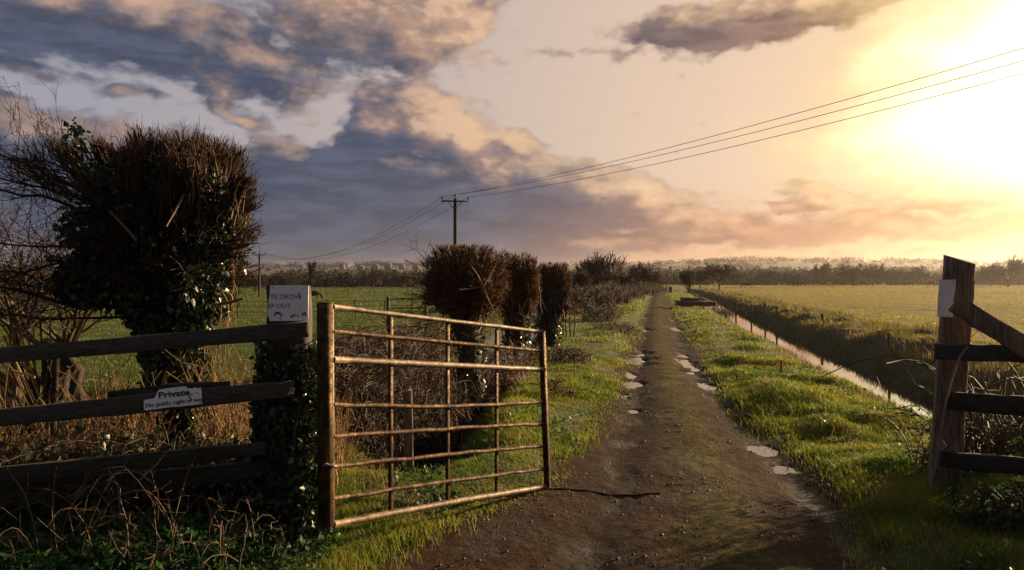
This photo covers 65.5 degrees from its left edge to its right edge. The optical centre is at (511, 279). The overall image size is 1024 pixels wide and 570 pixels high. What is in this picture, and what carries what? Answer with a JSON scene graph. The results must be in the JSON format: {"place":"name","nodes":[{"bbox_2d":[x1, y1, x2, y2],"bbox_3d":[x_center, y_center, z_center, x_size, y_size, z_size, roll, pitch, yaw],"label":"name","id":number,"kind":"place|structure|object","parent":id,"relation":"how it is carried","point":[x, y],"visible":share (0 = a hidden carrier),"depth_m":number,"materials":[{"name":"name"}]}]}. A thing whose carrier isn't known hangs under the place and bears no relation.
{"place":"outdoors","nodes":[
{"label":"outdoors","id":0,"kind":"place"},
{"bbox_2d":[0,285,663,545],"bbox_3d":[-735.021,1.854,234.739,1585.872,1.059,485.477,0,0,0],"label":"field","id":1,"kind":"structure","parent":0,"point":[87,365],"depth_m":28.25,"materials":[{"name":"green plant"}]},
{"bbox_2d":[0,262,51,292],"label":"bare tree","id":2,"kind":"object","parent":1,"relation":"on","point":[17,277],"visible":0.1,"depth_m":119.18,"materials":[{"name":"brown plant"}]},
{"bbox_2d":[0,311,70,461],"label":"coppice stump","id":3,"kind":"object","parent":1,"relation":"on","point":[36,382],"visible":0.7,"depth_m":5.54,"materials":[{"name":"brown plant"}]},
{"bbox_2d":[0,201,79,408],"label":"bare sapling","id":4,"kind":"object","parent":1,"relation":"on","point":[18,337],"visible":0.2,"depth_m":10.43,"materials":[{"name":"brown plant"}]},
{"bbox_2d":[0,224,98,431],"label":"bare sapling","id":5,"kind":"object","parent":1,"relation":"on","point":[75,331],"visible":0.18,"depth_m":9.42,"materials":[{"name":"brown plant"}]},
{"bbox_2d":[0,241,117,400],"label":"bare sapling","id":6,"kind":"object","parent":1,"relation":"on","point":[55,336],"visible":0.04,"depth_m":11.92,"materials":[{"name":"brown plant"}]},
{"bbox_2d":[0,416,148,523],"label":"bramble","id":7,"kind":"object","parent":1,"relation":"on","point":[18,460],"visible":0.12,"depth_m":4.72,"materials":[{"name":"plant"}]},
{"bbox_2d":[0,335,161,462],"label":"dead stems","id":8,"kind":"object","parent":1,"relation":"on","point":[17,430],"visible":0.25,"depth_m":5.54,"materials":[{"name":"brown plant"}]},
{"bbox_2d":[22,354,220,453],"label":"dead stems","id":9,"kind":"object","parent":1,"relation":"on","point":[130,417],"visible":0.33,"depth_m":5.63,"materials":[{"name":"brown plant"}]},
{"bbox_2d":[7,413,261,517],"bbox_3d":[-2.249,1.135,4.827,1.448,0.647,1.238,0,0,-19],"label":"bramble","id":10,"kind":"object","parent":1,"relation":"on","point":[153,440],"visible":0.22,"depth_m":4.72,"materials":[{"name":"plant"}]},
{"bbox_2d":[0,77,270,449],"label":"pollard tree","id":11,"kind":"object","parent":1,"relation":"on","point":[160,247],"visible":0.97,"depth_m":6.06,"materials":[{"name":"green plant"}]},
{"bbox_2d":[166,345,256,456],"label":"dead stems","id":12,"kind":"object","parent":1,"relation":"on","point":[224,416],"visible":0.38,"depth_m":5.61,"materials":[{"name":"brown plant"}]},
{"bbox_2d":[12,288,426,296],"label":"wire fence","id":13,"kind":"object","parent":1,"relation":"on","point":[262,291],"visible":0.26,"depth_m":92.55,"materials":[{"name":"grey metal"}]},
{"bbox_2d":[242,270,268,290],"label":"bare tree","id":14,"kind":"object","parent":1,"relation":"on","point":[254,281],"visible":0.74,"depth_m":129.54,"materials":[{"name":"brown plant"}]},
{"bbox_2d":[253,252,265,296],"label":"power pole","id":15,"kind":"object","parent":1,"relation":"on","point":[259,293],"visible":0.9,"depth_m":94.90,"materials":[{"name":"brown wood"}]},
{"bbox_2d":[270,269,301,284],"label":"bare tree","id":16,"kind":"object","parent":1,"relation":"on","point":[294,280],"visible":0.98,"depth_m":199.82,"materials":[{"name":"brown plant"}]},
{"bbox_2d":[306,261,316,287],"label":"bare tree","id":17,"kind":"object","parent":1,"relation":"on","point":[311,271],"visible":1,"depth_m":189.08,"materials":[{"name":"brown plant"}]},
{"bbox_2d":[311,290,323,298],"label":"cow","id":18,"kind":"object","parent":1,"relation":"on","point":[315,292],"visible":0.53,"depth_m":79.94},
{"bbox_2d":[237,299,412,318],"bbox_3d":[-10.500,1.437,39.001,11.241,1.006,0.070,0,0,-10],"label":"wire fence","id":19,"kind":"object","parent":1,"relation":"on","point":[312,306],"visible":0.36,"depth_m":39.12,"materials":[{"name":"grey metal"}]},
{"bbox_2d":[332,268,357,287],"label":"bare tree","id":20,"kind":"object","parent":1,"relation":"on","point":[343,276],"visible":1,"depth_m":198.53,"materials":[{"name":"brown plant"}]},
{"bbox_2d":[359,267,383,287],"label":"bare tree","id":21,"kind":"object","parent":1,"relation":"on","point":[372,275],"visible":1,"depth_m":204.71,"materials":[{"name":"brown plant"}]},
{"bbox_2d":[312,314,453,370],"bbox_3d":[-2.269,1.137,12.846,3.274,1.195,2.847,0,0,0],"label":"bramble thicket","id":22,"kind":"object","parent":1,"relation":"on","point":[340,336],"visible":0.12,"depth_m":12.93,"materials":[{"name":"plant"}]},
{"bbox_2d":[389,269,414,287],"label":"bare tree","id":23,"kind":"object","parent":1,"relation":"on","point":[401,278],"visible":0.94,"depth_m":179.22,"materials":[{"name":"brown plant"}]},
{"bbox_2d":[386,297,426,337],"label":"field gate","id":24,"kind":"structure","parent":1,"relation":"on","point":[387,300],"depth_m":23.93,"materials":[{"name":"wood"}]},
{"bbox_2d":[441,194,468,246],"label":"power pole","id":25,"kind":"object","parent":1,"relation":"on","point":[455,200],"visible":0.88,"depth_m":49.94,"materials":[{"name":"brown wood"}]},
{"bbox_2d":[259,60,1023,257],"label":"power line","id":26,"kind":"object","parent":25,"relation":"attached to","point":[729,138],"visible":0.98,"depth_m":28.87,"materials":[{"name":"metal"}]},
{"bbox_2d":[264,48,1022,259],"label":"power line","id":27,"kind":"object","parent":25,"relation":"attached to","point":[718,134],"visible":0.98,"depth_m":28.99,"materials":[{"name":"metal"}]},
{"bbox_2d":[267,73,1023,259],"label":"power line","id":28,"kind":"object","parent":25,"relation":"attached to","point":[725,148],"visible":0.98,"depth_m":29.12,"materials":[{"name":"metal"}]},
{"bbox_2d":[414,327,538,474],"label":"ditch water","id":29,"kind":"structure","parent":0,"point":[432,462],"depth_m":8.51,"materials":[{"name":"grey liquid"}]},
{"bbox_2d":[0,0,1023,266],"label":"sky","id":30,"kind":"structure","parent":0,"point":[356,117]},
{"bbox_2d":[5,287,1023,569],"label":"verge","id":31,"kind":"structure","parent":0,"point":[785,371],"depth_m":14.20,"materials":[{"name":"plant"}]},
{"bbox_2d":[0,442,183,569],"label":"bramble","id":32,"kind":"object","parent":31,"relation":"on","point":[80,524],"visible":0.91,"depth_m":3.77,"materials":[{"name":"plant"}]},
{"bbox_2d":[6,441,286,569],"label":"bramble","id":33,"kind":"object","parent":31,"relation":"on","point":[131,531],"visible":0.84,"depth_m":3.99,"materials":[{"name":"plant"}]},
{"bbox_2d":[0,494,345,569],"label":"ground cover","id":34,"kind":"object","parent":31,"relation":"on","point":[65,560],"visible":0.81,"depth_m":4.13,"materials":[{"name":"green plant"}]},
{"bbox_2d":[147,482,315,569],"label":"bramble","id":35,"kind":"object","parent":31,"relation":"on","point":[217,520],"visible":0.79,"depth_m":4.20,"materials":[{"name":"plant"}]},
{"bbox_2d":[145,422,337,514],"bbox_3d":[-1.614,1.173,4.903,1.092,0.560,1.053,0,0,0],"label":"bramble","id":36,"kind":"object","parent":31,"relation":"on","point":[235,491],"visible":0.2,"depth_m":4.74,"materials":[{"name":"plant"}]},
{"bbox_2d":[241,286,331,544],"bbox_3d":[-1.324,0.808,4.679,0.567,1.543,0.493,0,0,0],"label":"gate post","id":37,"kind":"object","parent":31,"relation":"on","point":[285,429],"visible":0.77,"depth_m":4.56,"materials":[{"name":"wood"},{"name":"ivy leaves"},{"name":"metal"}]},
{"bbox_2d":[0,320,309,506],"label":"wooden fence","id":38,"kind":"object","parent":37,"relation":"attached to","point":[123,402],"visible":0.88,"depth_m":4.31,"materials":[{"name":"brown wood"}]},
{"bbox_2d":[144,386,202,410],"bbox_3d":[-1.833,0.641,4.321,0.304,0.123,0.013,0,0,-14],"label":"sign board","id":39,"kind":"object","parent":38,"relation":"attached to","point":[175,397],"visible":1,"depth_m":4.32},
{"bbox_2d":[268,285,308,320],"bbox_3d":[-1.281,0.134,4.557,0.234,0.206,0.008,0,0,0],"label":"sign board","id":40,"kind":"object","parent":37,"relation":"attached to","point":[288,302],"visible":1,"depth_m":4.55,"materials":[{"name":"white metal"}]},
{"bbox_2d":[312,462,336,468],"bbox_3d":[-1.059,1.026,4.415,0.082,0.094,0.339,0,0,-35],"label":"chain","id":41,"kind":"object","parent":37,"relation":"attached to","point":[327,464],"visible":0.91,"depth_m":4.29,"materials":[{"name":"metal"}]},
{"bbox_2d":[316,302,550,527],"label":"field gate","id":42,"kind":"structure","parent":37,"relation":"attached to","point":[327,359],"depth_m":4.77,"materials":[{"name":"metal"}]},
{"bbox_2d":[216,337,466,471],"bbox_3d":[-1.562,1.291,8.168,2.399,1.515,2.496,0,0,29],"label":"bramble thicket","id":43,"kind":"object","parent":31,"relation":"on","point":[379,423],"visible":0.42,"depth_m":8.01,"materials":[{"name":"plant"}]},
{"bbox_2d":[312,383,373,487],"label":"dead stems","id":44,"kind":"object","parent":31,"relation":"on","point":[340,443],"visible":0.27,"depth_m":5.67,"materials":[{"name":"brown plant"}]},
{"bbox_2d":[403,389,413,472],"bbox_3d":[-0.927,1.534,7.151,0.100,1.101,0.090,0,0,-12],"label":"stake","id":45,"kind":"object","parent":31,"relation":"on","point":[408,424],"visible":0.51,"depth_m":7.11,"materials":[{"name":"brown wood"}]},
{"bbox_2d":[316,313,514,466],"bbox_3d":[-1.352,1.206,9.204,2.665,1.724,2.771,0,0,-15],"label":"bramble thicket","id":46,"kind":"object","parent":31,"relation":"on","point":[437,439],"visible":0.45,"depth_m":8.92,"materials":[{"name":"plant"}]},
{"bbox_2d":[337,309,529,424],"bbox_3d":[-1.222,1.256,11.564,2.810,1.621,3.051,0,0,10],"label":"bramble thicket","id":47,"kind":"object","parent":31,"relation":"on","point":[438,348],"visible":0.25,"depth_m":11.25,"materials":[{"name":"plant"}]},
{"bbox_2d":[374,234,512,424],"bbox_3d":[-0.864,0.747,11.300,1.817,2.815,1.463,0,0,16],"label":"pollard tree","id":48,"kind":"object","parent":31,"relation":"on","point":[465,282],"visible":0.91,"depth_m":10.96,"materials":[{"name":"brown plant"}]},
{"bbox_2d":[480,335,557,408],"bbox_3d":[-0.285,1.487,12.666,1.978,1.164,2.693,0,0,0],"label":"bramble thicket","id":49,"kind":"object","parent":31,"relation":"on","point":[511,377],"visible":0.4,"depth_m":12.12,"materials":[{"name":"plant"}]},
{"bbox_2d":[494,251,547,362],"bbox_3d":[0.074,0.631,14.008,0.988,2.267,0.903,0,0,-9],"label":"pollard tree","id":50,"kind":"object","parent":31,"relation":"on","point":[524,295],"visible":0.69,"depth_m":13.77,"materials":[{"name":"brown plant"}]},
{"bbox_2d":[532,261,577,347],"bbox_3d":[0.912,0.646,17.907,1.148,2.143,1.117,0,0,0],"label":"pollard tree","id":51,"kind":"object","parent":31,"relation":"on","point":[556,289],"visible":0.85,"depth_m":17.76,"materials":[{"name":"brown plant"}]},
{"bbox_2d":[528,377,585,397],"bbox_3d":[0.591,1.469,10.925,0.765,0.211,1.386,0,0,0],"label":"brash heap","id":52,"kind":"object","parent":31,"relation":"on","point":[549,385],"visible":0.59,"depth_m":10.67,"materials":[{"name":"plant"}]},
{"bbox_2d":[536,345,593,362],"bbox_3d":[1.038,1.420,15.543,1.241,0.304,2.306,0,0,0],"label":"brash heap","id":53,"kind":"object","parent":31,"relation":"on","point":[569,353],"visible":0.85,"depth_m":14.89,"materials":[{"name":"plant"}]},
{"bbox_2d":[559,298,585,337],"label":"cut hedge","id":54,"kind":"object","parent":31,"relation":"on","point":[576,310],"visible":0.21,"depth_m":20.98,"materials":[{"name":"brown plant"}]},
{"bbox_2d":[571,267,595,291],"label":"bare tree","id":55,"kind":"object","parent":31,"relation":"on","point":[584,279],"visible":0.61,"depth_m":47.84,"materials":[{"name":"brown plant"}]},
{"bbox_2d":[566,282,602,313],"bbox_3d":[2.749,0.924,35.853,2.747,1.676,2.990,0,0,0],"label":"hedge bush","id":56,"kind":"object","parent":31,"relation":"on","point":[582,299],"visible":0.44,"depth_m":35.31,"materials":[{"name":"plant"}]},
{"bbox_2d":[572,282,623,307],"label":"hedge bush","id":57,"kind":"object","parent":31,"relation":"on","point":[607,299],"visible":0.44,"depth_m":42.95,"materials":[{"name":"plant"}]},
{"bbox_2d":[571,249,627,287],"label":"bare tree","id":58,"kind":"object","parent":31,"relation":"on","point":[599,269],"visible":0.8,"depth_m":54.72,"materials":[{"name":"brown plant"}]},
{"bbox_2d":[571,301,636,321],"bbox_3d":[3.281,1.183,29.691,2.957,0.778,3.675,0,0,0],"label":"brash heap","id":59,"kind":"object","parent":31,"relation":"on","point":[610,314],"visible":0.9,"depth_m":29.57,"materials":[{"name":"plant"}]},
{"bbox_2d":[594,280,634,303],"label":"hedge bush","id":60,"kind":"object","parent":31,"relation":"on","point":[617,289],"visible":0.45,"depth_m":50.60,"materials":[{"name":"plant"}]},
{"bbox_2d":[589,319,644,336],"bbox_3d":[3.175,1.441,24.005,1.727,0.468,2.856,0,0,0],"label":"brash heap","id":61,"kind":"object","parent":31,"relation":"on","point":[629,329],"visible":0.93,"depth_m":23.75,"materials":[{"name":"plant"}]},
{"bbox_2d":[610,267,643,285],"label":"bare tree","id":62,"kind":"object","parent":31,"relation":"on","point":[629,279],"visible":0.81,"depth_m":69.48,"materials":[{"name":"brown plant"}]},
{"bbox_2d":[233,287,1023,469],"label":"bank grass","id":63,"kind":"structure","parent":31,"relation":"on","point":[882,325],"depth_m":19.68,"materials":[{"name":"plant"}]},
{"bbox_2d":[620,283,647,298],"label":"hedge bush","id":64,"kind":"object","parent":31,"relation":"on","point":[637,293],"visible":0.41,"depth_m":63.98,"materials":[{"name":"plant"}]},
{"bbox_2d":[628,261,659,285],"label":"bare tree","id":65,"kind":"object","parent":31,"relation":"on","point":[645,271],"visible":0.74,"depth_m":84.67,"materials":[{"name":"brown plant"}]},
{"bbox_2d":[635,281,663,295],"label":"hedge bush","id":66,"kind":"object","parent":31,"relation":"on","point":[651,291],"visible":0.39,"depth_m":81.08,"materials":[{"name":"plant"}]},
{"bbox_2d":[645,271,664,283],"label":"bare tree","id":67,"kind":"object","parent":31,"relation":"on","point":[650,280],"visible":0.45,"depth_m":109.61,"materials":[{"name":"brown plant"}]},
{"bbox_2d":[643,281,669,292],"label":"hedge bush","id":68,"kind":"object","parent":31,"relation":"on","point":[662,288],"visible":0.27,"depth_m":102.44,"materials":[{"name":"plant"}]},
{"bbox_2d":[336,335,1023,569],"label":"verge weeds","id":69,"kind":"object","parent":31,"relation":"on","point":[911,464],"visible":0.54,"depth_m":5.92,"materials":[{"name":"green plant"}]},
{"bbox_2d":[676,268,698,293],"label":"bare tree","id":70,"kind":"object","parent":31,"relation":"on","point":[688,279],"visible":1,"depth_m":99.67,"materials":[{"name":"brown plant"}]},
{"bbox_2d":[675,297,716,305],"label":"timber stack","id":71,"kind":"object","parent":31,"relation":"on","point":[686,301],"visible":0.99,"depth_m":45.42,"materials":[{"name":"brown wood"}]},
{"bbox_2d":[694,267,711,287],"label":"bare tree","id":72,"kind":"object","parent":31,"relation":"on","point":[701,276],"visible":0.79,"depth_m":149.33,"materials":[{"name":"brown plant"}]},
{"bbox_2d":[888,332,890,349],"bbox_3d":[8.290,1.371,17.500,0.054,0.434,0.052,0,0,-16],"label":"stake","id":73,"kind":"object","parent":31,"relation":"on","point":[889,339],"visible":0.91,"depth_m":17.48,"materials":[{"name":"brown wood"}]},
{"bbox_2d":[818,329,1023,473],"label":"bramble","id":74,"kind":"object","parent":31,"relation":"on","point":[994,385],"visible":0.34,"depth_m":6.47,"materials":[{"name":"plant"}]},
{"bbox_2d":[853,386,1023,480],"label":"bramble","id":75,"kind":"object","parent":31,"relation":"on","point":[991,449],"visible":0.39,"depth_m":6.20,"materials":[{"name":"plant"}]},
{"bbox_2d":[928,255,975,488],"bbox_3d":[3.124,0.690,5.651,0.296,1.752,0.449,0,0,25],"label":"gate post","id":76,"kind":"object","parent":31,"relation":"on","point":[954,329],"visible":0.69,"depth_m":5.62,"materials":[{"name":"brown wood"}]},
{"bbox_2d":[937,280,955,316],"bbox_3d":[3.075,0.131,5.637,0.117,0.265,0.014,0,0,24],"label":"sign plate","id":77,"kind":"object","parent":76,"relation":"attached to","point":[946,292],"visible":0.88,"depth_m":5.64,"materials":[{"name":"metal"}]},
{"bbox_2d":[928,343,971,496],"bbox_3d":[3.101,0.981,5.615,0.267,1.066,0.563,0,0,34],"label":"rope","id":78,"kind":"object","parent":76,"relation":"attached to","point":[944,412],"visible":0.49,"depth_m":5.42,"materials":[{"name":"brown fabric"}]},
{"bbox_2d":[934,296,1023,475],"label":"wooden fence","id":79,"kind":"object","parent":31,"relation":"on","point":[1010,340],"visible":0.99,"depth_m":5.42,"materials":[{"name":"brown wood"}]},
{"bbox_2d":[936,472,1023,534],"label":"bramble","id":80,"kind":"object","parent":31,"relation":"on","point":[995,502],"visible":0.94,"depth_m":4.94,"materials":[{"name":"plant"}]},
{"bbox_2d":[246,261,1006,283],"bbox_3d":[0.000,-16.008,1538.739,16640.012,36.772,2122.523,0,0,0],"label":"hills","id":81,"kind":"structure","parent":0,"point":[795,264],"depth_m":1125.80,"materials":[{"name":"green plant"}]},
{"bbox_2d":[4,255,1023,287],"bbox_3d":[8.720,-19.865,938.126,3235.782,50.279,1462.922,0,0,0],"label":"distant woodland","id":82,"kind":"object","parent":81,"relation":"on","point":[324,279],"visible":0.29,"depth_m":466.46,"materials":[{"name":"green plant"}]},
{"bbox_2d":[348,290,919,569],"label":"dirt track","id":83,"kind":"structure","parent":0,"point":[595,530],"depth_m":5.71,"materials":[{"name":"brown soil"}]},
{"bbox_2d":[550,487,659,495],"bbox_3d":[0.702,1.613,6.044,0.834,0.057,0.060,0,0,12],"label":"stick","id":84,"kind":"object","parent":83,"relation":"on","point":[607,493],"visible":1,"depth_m":6.04,"materials":[{"name":"brown wood"}]},
{"bbox_2d":[624,372,636,381],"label":"puddle","id":85,"kind":"object","parent":83,"relation":"on","point":[629,375],"visible":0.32,"depth_m":13.65,"materials":[{"name":"grey liquid"}]},
{"bbox_2d":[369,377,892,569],"bbox_3d":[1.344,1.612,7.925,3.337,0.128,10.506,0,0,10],"label":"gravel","id":86,"kind":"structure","parent":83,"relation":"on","point":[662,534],"depth_m":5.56,"materials":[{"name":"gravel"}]},
{"bbox_2d":[623,382,642,388],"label":"puddle","id":87,"kind":"object","parent":83,"relation":"on","point":[633,385],"visible":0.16,"depth_m":12.54,"materials":[{"name":"grey liquid"}]},
{"bbox_2d":[629,355,644,364],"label":"puddle","id":88,"kind":"object","parent":83,"relation":"on","point":[637,359],"visible":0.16,"depth_m":16.27,"materials":[{"name":"grey liquid"}]},
{"bbox_2d":[680,360,699,371],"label":"puddle","id":89,"kind":"object","parent":83,"relation":"on","point":[685,363],"visible":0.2,"depth_m":15.34,"materials":[{"name":"grey liquid"}]},
{"bbox_2d":[697,383,716,389],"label":"puddle","id":90,"kind":"object","parent":83,"relation":"on","point":[704,386],"visible":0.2,"depth_m":12.31,"materials":[{"name":"grey liquid"}]},
{"bbox_2d":[631,303,811,569],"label":"track moss","id":91,"kind":"object","parent":83,"relation":"on","point":[705,465],"visible":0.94,"depth_m":5.78,"materials":[{"name":"green plant"}]},
{"bbox_2d":[747,445,777,456],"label":"puddle","id":92,"kind":"object","parent":83,"relation":"on","point":[764,451],"visible":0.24,"depth_m":7.69,"materials":[{"name":"grey liquid"}]},
{"bbox_2d":[773,466,798,474],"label":"puddle","id":93,"kind":"object","parent":83,"relation":"on","point":[784,470],"visible":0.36,"depth_m":6.88,"materials":[{"name":"grey liquid"}]},
{"bbox_2d":[647,283,1023,344],"bbox_3d":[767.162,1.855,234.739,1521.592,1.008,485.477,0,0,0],"label":"field","id":94,"kind":"structure","parent":0,"point":[915,308],"depth_m":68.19,"materials":[{"name":"green plant"}]},
{"bbox_2d":[702,261,737,289],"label":"bare tree","id":95,"kind":"object","parent":94,"relation":"on","point":[717,270],"visible":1,"depth_m":123.09,"materials":[{"name":"brown plant"}]},
{"bbox_2d":[726,271,748,284],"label":"bare tree","id":96,"kind":"object","parent":94,"relation":"on","point":[737,277],"visible":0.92,"depth_m":259.44,"materials":[{"name":"brown plant"}]},
{"bbox_2d":[756,269,775,284],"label":"bare tree","id":97,"kind":"object","parent":94,"relation":"on","point":[768,274],"visible":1,"depth_m":249.46,"materials":[{"name":"brown plant"}]},
{"bbox_2d":[781,268,803,283],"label":"bare tree","id":98,"kind":"object","parent":94,"relation":"on","point":[790,277],"visible":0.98,"depth_m":254.19,"materials":[{"name":"brown plant"}]},
{"bbox_2d":[803,263,832,283],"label":"bare tree","id":99,"kind":"object","parent":94,"relation":"on","point":[821,271],"visible":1,"depth_m":264.57,"materials":[{"name":"brown plant"}]},
{"bbox_2d":[834,260,877,285],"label":"bare tree","id":100,"kind":"object","parent":94,"relation":"on","point":[847,271],"visible":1,"depth_m":229.23,"materials":[{"name":"brown plant"}]},
{"bbox_2d":[861,262,887,285],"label":"bare tree","id":101,"kind":"object","parent":94,"relation":"on","point":[880,273],"visible":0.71,"depth_m":238.51,"materials":[{"name":"brown plant"}]},
{"bbox_2d":[879,265,905,284],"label":"bare tree","id":102,"kind":"object","parent":94,"relation":"on","point":[895,274],"visible":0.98,"depth_m":269.50,"materials":[{"name":"brown plant"}]},
{"bbox_2d":[777,284,1023,288],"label":"wire fence","id":103,"kind":"object","parent":94,"relation":"on","point":[836,284],"visible":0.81,"depth_m":153.69,"materials":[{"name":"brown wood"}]},
{"bbox_2d":[901,265,933,284],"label":"bare tree","id":104,"kind":"object","parent":94,"relation":"on","point":[919,273],"visible":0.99,"depth_m":268.69,"materials":[{"name":"brown plant"}]},
{"bbox_2d":[975,263,1006,285],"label":"bare tree","id":105,"kind":"object","parent":94,"relation":"on","point":[984,271],"visible":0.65,"depth_m":219.96,"materials":[{"name":"brown plant"}]},
{"bbox_2d":[981,251,1023,286],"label":"bare tree","id":106,"kind":"object","parent":94,"relation":"on","point":[1012,266],"visible":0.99,"depth_m":198.76,"materials":[{"name":"brown plant"}]},
{"bbox_2d":[685,291,1022,453],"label":"ditch water","id":107,"kind":"structure","parent":0,"point":[860,378],"depth_m":19.50,"materials":[{"name":"grey liquid"}]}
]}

